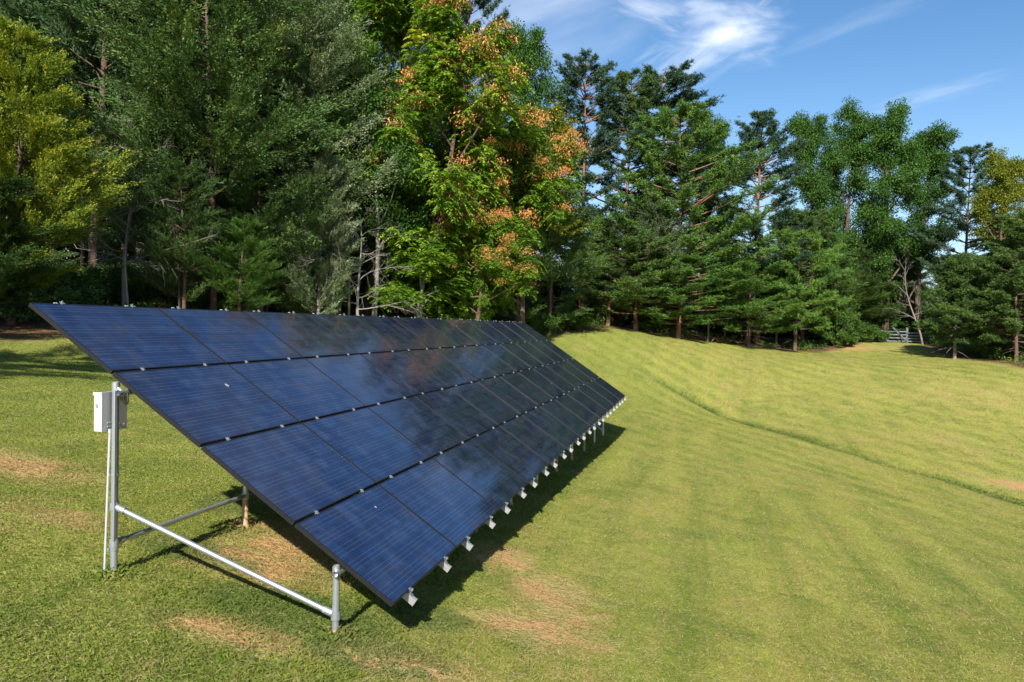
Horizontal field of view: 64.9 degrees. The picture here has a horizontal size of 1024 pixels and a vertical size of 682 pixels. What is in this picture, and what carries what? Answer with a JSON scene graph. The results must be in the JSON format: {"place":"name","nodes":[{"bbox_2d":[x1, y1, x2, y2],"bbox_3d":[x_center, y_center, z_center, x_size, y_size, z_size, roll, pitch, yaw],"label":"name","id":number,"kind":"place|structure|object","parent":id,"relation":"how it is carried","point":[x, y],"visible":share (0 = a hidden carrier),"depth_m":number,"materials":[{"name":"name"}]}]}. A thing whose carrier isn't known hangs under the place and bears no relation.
{"place":"outdoors","nodes":[
{"label":"outdoors","id":0,"kind":"place"},
{"bbox_2d":[0,298,1023,681],"bbox_3d":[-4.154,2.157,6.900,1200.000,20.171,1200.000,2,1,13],"label":"ground","id":1,"kind":"structure","parent":0,"point":[956,384],"depth_m":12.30,"materials":[{"name":"green plant"}]},
{"bbox_2d":[0,0,44,150],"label":"forest tree","id":2,"kind":"object","parent":1,"relation":"on","point":[7,3],"depth_m":41.88,"materials":[{"name":"green plant"}]},
{"bbox_2d":[0,257,81,322],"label":"shrub","id":3,"kind":"object","parent":1,"relation":"on","point":[20,312],"visible":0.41,"depth_m":25.62,"materials":[{"name":"green plant"}]},
{"bbox_2d":[0,175,84,307],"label":"cedar tree","id":4,"kind":"object","parent":1,"relation":"on","point":[11,262],"visible":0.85,"depth_m":24.69,"materials":[{"name":"green plant"}]},
{"bbox_2d":[0,274,105,322],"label":"shrub","id":5,"kind":"object","parent":1,"relation":"on","point":[86,297],"visible":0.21,"depth_m":27.65,"materials":[{"name":"green plant"}]},
{"bbox_2d":[25,180,84,284],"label":"slim tree","id":6,"kind":"object","parent":1,"relation":"on","point":[82,241],"visible":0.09,"depth_m":28.04,"materials":[{"name":"green plant"}]},
{"bbox_2d":[0,0,113,259],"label":"forest tree","id":7,"kind":"object","parent":1,"relation":"on","point":[31,2],"visible":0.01,"depth_m":40.10,"materials":[{"name":"green plant"}]},
{"bbox_2d":[32,260,112,304],"bbox_3d":[-17.066,-2.030,29.965,3.743,2.431,3.563,1,1,-9],"label":"shrub","id":8,"kind":"object","parent":1,"relation":"on","point":[82,281],"visible":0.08,"depth_m":30.29,"materials":[{"name":"green plant"}]},
{"bbox_2d":[0,12,150,324],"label":"cedar tree","id":9,"kind":"object","parent":1,"relation":"on","point":[63,162],"visible":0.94,"depth_m":25.75,"materials":[{"name":"plant"}]},
{"bbox_2d":[35,211,116,253],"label":"forest tree","id":10,"kind":"object","parent":1,"relation":"on","point":[75,249],"depth_m":46.65,"materials":[{"name":"green plant"}]},
{"bbox_2d":[50,129,117,268],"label":"forest tree","id":11,"kind":"object","parent":1,"relation":"on","point":[82,252],"visible":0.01,"depth_m":38.35,"materials":[{"name":"brown plant"}]},
{"bbox_2d":[0,0,225,268],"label":"cedar tree","id":12,"kind":"object","parent":1,"relation":"on","point":[65,40],"visible":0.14,"depth_m":34.84,"materials":[{"name":"green plant"}]},
{"bbox_2d":[25,112,217,305],"bbox_3d":[-15.212,-4.895,30.942,6.677,7.804,6.293,1,1,-31],"label":"dead tree","id":13,"kind":"object","parent":1,"relation":"on","point":[123,298],"visible":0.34,"depth_m":30.91,"materials":[{"name":"plant"}]},
{"bbox_2d":[75,263,167,306],"bbox_3d":[-16.204,-2.229,33.139,4.148,1.910,4.159,0,1,-40],"label":"shrub","id":14,"kind":"object","parent":1,"relation":"on","point":[111,278],"visible":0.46,"depth_m":32.20,"materials":[{"name":"green plant"}]},
{"bbox_2d":[0,0,249,260],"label":"cedar tree","id":15,"kind":"object","parent":1,"relation":"on","point":[25,19],"visible":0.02,"depth_m":36.33,"materials":[{"name":"green plant"}]},
{"bbox_2d":[96,180,160,305],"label":"slim tree","id":16,"kind":"object","parent":1,"relation":"on","point":[127,229],"visible":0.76,"depth_m":29.85,"materials":[{"name":"green plant"}]},
{"bbox_2d":[72,0,236,309],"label":"cedar tree","id":17,"kind":"object","parent":1,"relation":"on","point":[130,282],"visible":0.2,"depth_m":32.51,"materials":[{"name":"green plant"}]},
{"bbox_2d":[121,259,192,304],"bbox_3d":[-16.572,-2.726,37.632,3.946,2.502,4.147,1,1,-13],"label":"shrub","id":18,"kind":"object","parent":1,"relation":"on","point":[162,298],"visible":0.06,"depth_m":37.04,"materials":[{"name":"green plant"}]},
{"bbox_2d":[115,172,217,307],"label":"tree","id":19,"kind":"object","parent":1,"relation":"on","point":[178,278],"visible":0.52,"depth_m":30.90,"materials":[{"name":"plant"}]},
{"bbox_2d":[2,0,362,309],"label":"cedar tree","id":20,"kind":"object","parent":1,"relation":"on","point":[180,23],"visible":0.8,"depth_m":30.41,"materials":[{"name":"green plant"}]},
{"bbox_2d":[124,156,241,308],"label":"cedar tree","id":21,"kind":"object","parent":1,"relation":"on","point":[194,177],"visible":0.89,"depth_m":30.28,"materials":[{"name":"green plant"}]},
{"bbox_2d":[177,68,233,230],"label":"forest tree","id":22,"kind":"object","parent":1,"relation":"on","point":[221,205],"visible":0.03,"depth_m":39.87,"materials":[{"name":"green plant"}]},
{"bbox_2d":[186,281,235,305],"bbox_3d":[-14.075,-2.270,38.087,3.144,1.558,3.135,0,1,-36],"label":"shrub","id":23,"kind":"object","parent":1,"relation":"on","point":[219,297],"visible":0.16,"depth_m":37.36,"materials":[{"name":"green plant"}]},
{"bbox_2d":[181,212,290,310],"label":"cedar tree","id":24,"kind":"object","parent":1,"relation":"on","point":[246,226],"visible":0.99,"depth_m":31.51,"materials":[{"name":"green plant"}]},
{"bbox_2d":[186,109,353,311],"bbox_3d":[-10.294,-5.136,33.849,7.796,9.134,7.414,1,1,-21],"label":"cedar tree","id":25,"kind":"object","parent":1,"relation":"on","point":[268,219],"visible":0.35,"depth_m":33.11,"materials":[{"name":"green plant"}]},
{"bbox_2d":[193,11,359,314],"bbox_3d":[-10.390,-7.384,35.025,7.086,13.674,8.220,1,1,-4],"label":"cedar tree","id":26,"kind":"object","parent":1,"relation":"on","point":[306,61],"visible":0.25,"depth_m":34.01,"materials":[{"name":"green plant"}]},
{"bbox_2d":[188,0,392,311],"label":"cedar tree","id":27,"kind":"object","parent":1,"relation":"on","point":[344,20],"visible":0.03,"depth_m":38.59,"materials":[{"name":"green plant"}]},
{"bbox_2d":[269,131,366,314],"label":"cedar tree","id":28,"kind":"object","parent":1,"relation":"on","point":[302,280],"visible":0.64,"depth_m":34.50,"materials":[{"name":"plant"}]},
{"bbox_2d":[218,0,428,308],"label":"cedar tree","id":29,"kind":"object","parent":1,"relation":"on","point":[320,36],"visible":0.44,"depth_m":35.34,"materials":[{"name":"plant"}]},
{"bbox_2d":[28,301,625,634],"bbox_3d":[-0.289,1.372,16.198,3.509,3.657,19.916,2,1,13],"label":"solar array","id":30,"kind":"object","parent":1,"relation":"on","point":[305,423],"visible":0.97,"depth_m":8.62,"materials":[{"name":"glass"}]},
{"bbox_2d":[280,27,403,314],"bbox_3d":[-7.965,-7.795,38.452,5.570,14.328,5.677,1,1,4],"label":"broadleaf tree","id":31,"kind":"object","parent":1,"relation":"on","point":[353,77],"visible":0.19,"depth_m":37.12,"materials":[{"name":"green plant"}]},
{"bbox_2d":[333,169,385,314],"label":"slim tree","id":32,"kind":"object","parent":1,"relation":"on","point":[346,243],"visible":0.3,"depth_m":36.80,"materials":[{"name":"green plant"}]},
{"bbox_2d":[331,286,389,312],"bbox_3d":[-8.883,-2.267,46.101,3.887,1.864,3.699,1,1,-29],"label":"shrub","id":33,"kind":"object","parent":1,"relation":"on","point":[353,296],"visible":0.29,"depth_m":45.63,"materials":[{"name":"green plant"}]},
{"bbox_2d":[280,204,445,316],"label":"dead tree","id":34,"kind":"object","parent":1,"relation":"on","point":[358,297],"visible":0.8,"depth_m":35.52,"materials":[{"name":"grey plant"}]},
{"bbox_2d":[316,83,438,315],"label":"broadleaf tree","id":35,"kind":"object","parent":1,"relation":"on","point":[408,161],"visible":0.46,"depth_m":37.01,"materials":[{"name":"green plant"}]},
{"bbox_2d":[317,1,468,295],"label":"forest tree","id":36,"kind":"object","parent":1,"relation":"on","point":[387,55],"visible":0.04,"depth_m":51.34,"materials":[{"name":"green plant"}]},
{"bbox_2d":[321,0,505,315],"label":"seed tree","id":37,"kind":"object","parent":1,"relation":"on","point":[390,18],"visible":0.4,"depth_m":40.04,"materials":[{"name":"green plant"}]},
{"bbox_2d":[393,88,449,313],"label":"forest tree","id":38,"kind":"object","parent":1,"relation":"on","point":[429,134],"visible":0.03,"depth_m":49.84,"materials":[{"name":"green plant"}]},
{"bbox_2d":[366,237,477,319],"bbox_3d":[-4.174,-2.364,37.736,4.892,5.348,5.604,1,1,4],"label":"shrub","id":39,"kind":"object","parent":1,"relation":"on","point":[430,263],"visible":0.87,"depth_m":37.53,"materials":[{"name":"green plant"}]},
{"bbox_2d":[404,202,449,313],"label":"slim tree","id":40,"kind":"object","parent":1,"relation":"on","point":[428,235],"visible":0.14,"depth_m":41.59,"materials":[{"name":"green plant"}]},
{"bbox_2d":[422,287,461,314],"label":"shrub","id":41,"kind":"object","parent":1,"relation":"on","point":[450,304],"visible":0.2,"depth_m":49.60,"materials":[{"name":"green plant"}]},
{"bbox_2d":[362,0,553,315],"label":"seed tree","id":42,"kind":"object","parent":1,"relation":"on","point":[443,63],"visible":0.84,"depth_m":37.86,"materials":[{"name":"green plant"}]},
{"bbox_2d":[437,0,509,278],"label":"pine tree","id":43,"kind":"object","parent":1,"relation":"on","point":[482,5],"visible":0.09,"depth_m":59.10,"materials":[{"name":"plant"}]},
{"bbox_2d":[430,202,540,319],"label":"seed tree","id":44,"kind":"object","parent":1,"relation":"on","point":[493,262],"visible":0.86,"depth_m":38.41,"materials":[{"name":"green plant"}]},
{"bbox_2d":[425,74,548,320],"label":"seed tree","id":45,"kind":"object","parent":1,"relation":"on","point":[450,128],"visible":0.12,"depth_m":43.30,"materials":[{"name":"green plant"}]},
{"bbox_2d":[423,102,595,322],"bbox_3d":[0.525,-5.973,42.784,8.403,12.955,8.647,2,1,36],"label":"seed tree","id":46,"kind":"object","parent":1,"relation":"on","point":[564,152],"visible":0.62,"depth_m":41.90,"materials":[{"name":"green plant"}]},
{"bbox_2d":[0,0,1023,344],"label":"wood","id":47,"kind":"object","parent":1,"relation":"on","point":[390,276],"visible":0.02,"depth_m":57.46,"materials":[{"name":"green plant"}]},
{"bbox_2d":[463,193,577,321],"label":"cedar tree","id":48,"kind":"object","parent":1,"relation":"on","point":[528,315],"visible":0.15,"depth_m":44.59,"materials":[{"name":"green plant"}]},
{"bbox_2d":[481,18,575,311],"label":"broadleaf tree","id":49,"kind":"object","parent":1,"relation":"on","point":[530,52],"visible":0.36,"depth_m":56.02,"materials":[{"name":"green plant"}]},
{"bbox_2d":[463,179,611,336],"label":"cedar tree","id":50,"kind":"object","parent":1,"relation":"on","point":[572,259],"visible":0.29,"depth_m":47.57,"materials":[{"name":"green plant"}]},
{"bbox_2d":[511,304,565,334],"bbox_3d":[1.555,-1.165,48.071,3.533,2.132,3.362,1,1,-16],"label":"shrub","id":51,"kind":"object","parent":1,"relation":"on","point":[540,321],"visible":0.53,"depth_m":47.37,"materials":[{"name":"green plant"}]},
{"bbox_2d":[507,120,577,193],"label":"forest tree","id":52,"kind":"object","parent":1,"relation":"on","point":[544,155],"visible":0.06,"depth_m":50.74,"materials":[{"name":"green plant"}]},
{"bbox_2d":[81,292,1023,365],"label":"undergrowth","id":53,"kind":"object","parent":1,"relation":"on","point":[966,349],"visible":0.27,"depth_m":55.73,"materials":[{"name":"green plant"}]},
{"bbox_2d":[513,99,592,314],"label":"broadleaf tree","id":54,"kind":"object","parent":1,"relation":"on","point":[559,122],"visible":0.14,"depth_m":55.16,"materials":[{"name":"green plant"}]},
{"bbox_2d":[552,304,593,330],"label":"shrub","id":55,"kind":"object","parent":1,"relation":"on","point":[580,321],"visible":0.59,"depth_m":50.44,"materials":[{"name":"green plant"}]},
{"bbox_2d":[553,287,595,320],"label":"shrub","id":56,"kind":"object","parent":1,"relation":"on","point":[560,301],"visible":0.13,"depth_m":67.90,"materials":[{"name":"green plant"}]},
{"bbox_2d":[546,47,646,308],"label":"pine tree","id":57,"kind":"object","parent":1,"relation":"on","point":[573,75],"visible":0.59,"depth_m":58.28,"materials":[{"name":"green plant"}]},
{"bbox_2d":[563,213,638,323],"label":"broadleaf tree","id":58,"kind":"object","parent":1,"relation":"on","point":[593,228],"visible":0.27,"depth_m":55.08,"materials":[{"name":"green plant"}]},
{"bbox_2d":[584,302,632,322],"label":"shrub","id":59,"kind":"object","parent":1,"relation":"on","point":[603,314],"visible":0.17,"depth_m":66.08,"materials":[{"name":"green plant"}]},
{"bbox_2d":[570,218,648,325],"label":"pine tree","id":60,"kind":"object","parent":1,"relation":"on","point":[618,228],"visible":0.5,"depth_m":54.25,"materials":[{"name":"green plant"}]},
{"bbox_2d":[563,62,675,325],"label":"pine tree","id":61,"kind":"object","parent":1,"relation":"on","point":[634,101],"visible":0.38,"depth_m":60.76,"materials":[{"name":"green plant"}]},
{"bbox_2d":[565,232,698,330],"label":"pine tree","id":62,"kind":"object","parent":1,"relation":"on","point":[631,244],"visible":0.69,"depth_m":53.13,"materials":[{"name":"green plant"}]},
{"bbox_2d":[614,309,650,326],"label":"shrub","id":63,"kind":"object","parent":1,"relation":"on","point":[629,322],"visible":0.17,"depth_m":69.91,"materials":[{"name":"green plant"}]},
{"bbox_2d":[610,193,699,331],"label":"pine tree","id":64,"kind":"object","parent":1,"relation":"on","point":[649,220],"visible":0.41,"depth_m":55.98,"materials":[{"name":"green plant"}]},
{"bbox_2d":[600,58,737,329],"bbox_3d":[12.700,-11.219,61.746,11.653,20.955,12.008,1,1,-9],"label":"pine tree","id":65,"kind":"object","parent":1,"relation":"on","point":[676,79],"visible":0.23,"depth_m":60.97,"materials":[{"name":"green plant"}]},
{"bbox_2d":[654,308,694,330],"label":"shrub","id":66,"kind":"object","parent":1,"relation":"on","point":[671,320],"visible":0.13,"depth_m":66.45,"materials":[{"name":"green plant"}]},
{"bbox_2d":[602,250,778,338],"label":"pine tree","id":67,"kind":"object","parent":1,"relation":"on","point":[715,277],"visible":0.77,"depth_m":52.83,"materials":[{"name":"green plant"}]},
{"bbox_2d":[601,98,783,329],"bbox_3d":[12.534,-8.761,57.095,12.669,16.786,13.826,1,1,0],"label":"pine tree","id":68,"kind":"object","parent":1,"relation":"on","point":[665,121],"visible":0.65,"depth_m":55.62,"materials":[{"name":"green plant"}]},
{"bbox_2d":[672,311,723,333],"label":"shrub","id":69,"kind":"object","parent":1,"relation":"on","point":[711,327],"visible":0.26,"depth_m":66.33,"materials":[{"name":"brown plant"}]},
{"bbox_2d":[660,327,744,342],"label":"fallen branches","id":70,"kind":"object","parent":1,"relation":"on","point":[703,337],"visible":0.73,"depth_m":56.23,"materials":[{"name":"brown wood"}]},
{"bbox_2d":[685,113,732,332],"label":"conifer tree","id":71,"kind":"object","parent":1,"relation":"on","point":[717,145],"visible":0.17,"depth_m":65.05,"materials":[{"name":"plant"}]},
{"bbox_2d":[683,281,753,341],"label":"tree","id":72,"kind":"object","parent":1,"relation":"on","point":[707,313],"visible":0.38,"depth_m":55.77,"materials":[{"name":"green plant"}]},
{"bbox_2d":[696,232,760,341],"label":"conifer tree","id":73,"kind":"object","parent":1,"relation":"on","point":[716,249],"visible":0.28,"depth_m":57.13,"materials":[{"name":"green plant"}]},
{"bbox_2d":[693,255,821,346],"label":"pine tree","id":74,"kind":"object","parent":1,"relation":"on","point":[751,321],"visible":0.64,"depth_m":54.28,"materials":[{"name":"green plant"}]},
{"bbox_2d":[676,107,841,344],"bbox_3d":[18.518,-8.304,58.586,11.306,17.289,9.998,0,1,-36],"label":"pine tree","id":75,"kind":"object","parent":1,"relation":"on","point":[761,122],"visible":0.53,"depth_m":57.41,"materials":[{"name":"green plant"}]},
{"bbox_2d":[761,322,799,338],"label":"shrub","id":76,"kind":"object","parent":1,"relation":"on","point":[784,335],"visible":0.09,"depth_m":70.01,"materials":[{"name":"green plant"}]},
{"bbox_2d":[753,255,812,348],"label":"broadleaf tree","id":77,"kind":"object","parent":1,"relation":"on","point":[776,334],"visible":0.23,"depth_m":56.62,"materials":[{"name":"plant"}]},
{"bbox_2d":[738,227,855,350],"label":"pine tree","id":78,"kind":"object","parent":1,"relation":"on","point":[822,262],"visible":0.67,"depth_m":55.99,"materials":[{"name":"green plant"}]},
{"bbox_2d":[789,305,822,339],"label":"shrub","id":79,"kind":"object","parent":1,"relation":"on","point":[807,332],"visible":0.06,"depth_m":66.08,"materials":[{"name":"green plant"}]},
{"bbox_2d":[753,208,867,344],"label":"pine tree","id":80,"kind":"object","parent":1,"relation":"on","point":[819,220],"visible":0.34,"depth_m":58.65,"materials":[{"name":"green plant"}]},
{"bbox_2d":[769,109,860,339],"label":"broadleaf tree","id":81,"kind":"object","parent":1,"relation":"on","point":[811,188],"visible":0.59,"depth_m":67.06,"materials":[{"name":"green plant"}]},
{"bbox_2d":[808,305,864,347],"bbox_3d":[23.796,-1.051,59.661,4.018,3.316,4.007,1,1,-19],"label":"shrub","id":82,"kind":"object","parent":1,"relation":"on","point":[836,333],"visible":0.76,"depth_m":58.77,"materials":[{"name":"green plant"}]},
{"bbox_2d":[806,252,866,344],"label":"broadleaf tree","id":83,"kind":"object","parent":1,"relation":"on","point":[843,288],"visible":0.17,"depth_m":59.85,"materials":[{"name":"green plant"}]},
{"bbox_2d":[808,95,895,336],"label":"broadleaf tree","id":84,"kind":"object","parent":1,"relation":"on","point":[848,139],"visible":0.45,"depth_m":68.39,"materials":[{"name":"green plant"}]},
{"bbox_2d":[815,235,892,312],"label":"cedar tree","id":85,"kind":"object","parent":1,"relation":"on","point":[865,266],"visible":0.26,"depth_m":66.34,"materials":[{"name":"green plant"}]},
{"bbox_2d":[806,269,907,330],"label":"forest tree","id":86,"kind":"object","parent":1,"relation":"on","point":[869,311],"visible":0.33,"depth_m":64.82,"materials":[{"name":"green plant"}]},
{"bbox_2d":[846,322,892,341],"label":"shrub","id":87,"kind":"object","parent":1,"relation":"on","point":[865,334],"visible":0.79,"depth_m":63.35,"materials":[{"name":"green plant"}]},
{"bbox_2d":[855,302,900,341],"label":"shrub","id":88,"kind":"object","parent":1,"relation":"on","point":[875,321],"visible":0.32,"depth_m":67.99,"materials":[{"name":"green plant"}]},
{"bbox_2d":[838,96,938,341],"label":"broadleaf tree","id":89,"kind":"object","parent":1,"relation":"on","point":[886,144],"visible":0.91,"depth_m":66.33,"materials":[{"name":"green plant"}]},
{"bbox_2d":[861,244,932,311],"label":"forest tree","id":90,"kind":"object","parent":1,"relation":"on","point":[927,273],"visible":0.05,"depth_m":78.71,"materials":[{"name":"green plant"}]},
{"bbox_2d":[882,327,930,343],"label":"farm gate","id":91,"kind":"structure","parent":1,"relation":"on","point":[906,338],"depth_m":64.96,"materials":[{"name":"paint"}]},
{"bbox_2d":[882,249,933,344],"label":"dead tree","id":92,"kind":"object","parent":1,"relation":"on","point":[914,318],"visible":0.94,"depth_m":61.83,"materials":[{"name":"grey wood"}]},
{"bbox_2d":[889,320,931,342],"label":"shrub","id":93,"kind":"object","parent":1,"relation":"on","point":[910,327],"visible":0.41,"depth_m":67.89,"materials":[{"name":"green plant"}]},
{"bbox_2d":[872,119,963,326],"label":"broadleaf tree","id":94,"kind":"object","parent":1,"relation":"on","point":[935,139],"visible":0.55,"depth_m":68.79,"materials":[{"name":"green plant"}]},
{"bbox_2d":[911,255,956,324],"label":"forest tree","id":95,"kind":"object","parent":1,"relation":"on","point":[931,283],"visible":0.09,"depth_m":78.48,"materials":[{"name":"green plant"}]},
{"bbox_2d":[913,252,1003,358],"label":"hemlock tree","id":96,"kind":"object","parent":1,"relation":"on","point":[956,271],"visible":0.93,"depth_m":51.33,"materials":[{"name":"pine needle"},{"name":"brown bark"}]},
{"bbox_2d":[903,141,1018,347],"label":"pine tree","id":97,"kind":"object","parent":1,"relation":"on","point":[959,160],"visible":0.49,"depth_m":59.59,"materials":[{"name":"green plant"}]},
{"bbox_2d":[936,246,1023,360],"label":"pine tree","id":98,"kind":"object","parent":1,"relation":"on","point":[997,293],"visible":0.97,"depth_m":48.93,"materials":[{"name":"green plant"}]},
{"bbox_2d":[964,155,1023,322],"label":"pine tree","id":99,"kind":"object","parent":1,"relation":"on","point":[979,239],"visible":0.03,"depth_m":59.03,"materials":[{"name":"green plant"}]},
{"bbox_2d":[965,209,1023,339],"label":"pine tree","id":100,"kind":"object","parent":1,"relation":"on","point":[1016,235],"visible":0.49,"depth_m":49.89,"materials":[{"name":"green plant"}]},
{"bbox_2d":[966,146,1023,335],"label":"maple tree","id":101,"kind":"object","parent":1,"relation":"on","point":[1003,173],"visible":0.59,"depth_m":53.76,"materials":[{"name":"green plant"}]},
{"bbox_2d":[972,337,1023,359],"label":"shrub","id":102,"kind":"object","parent":1,"relation":"on","point":[991,347],"visible":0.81,"depth_m":51.46,"materials":[{"name":"green plant"}]},
{"bbox_2d":[67,0,1023,303],"label":"sky","id":103,"kind":"structure","parent":0,"point":[960,63],"materials":[{"name":"blue"}]},
{"bbox_2d":[853,235,930,323],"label":"cedar tree","id":104,"kind":"object","parent":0,"point":[912,297],"visible":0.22,"depth_m":72.25,"materials":[{"name":"green plant"}]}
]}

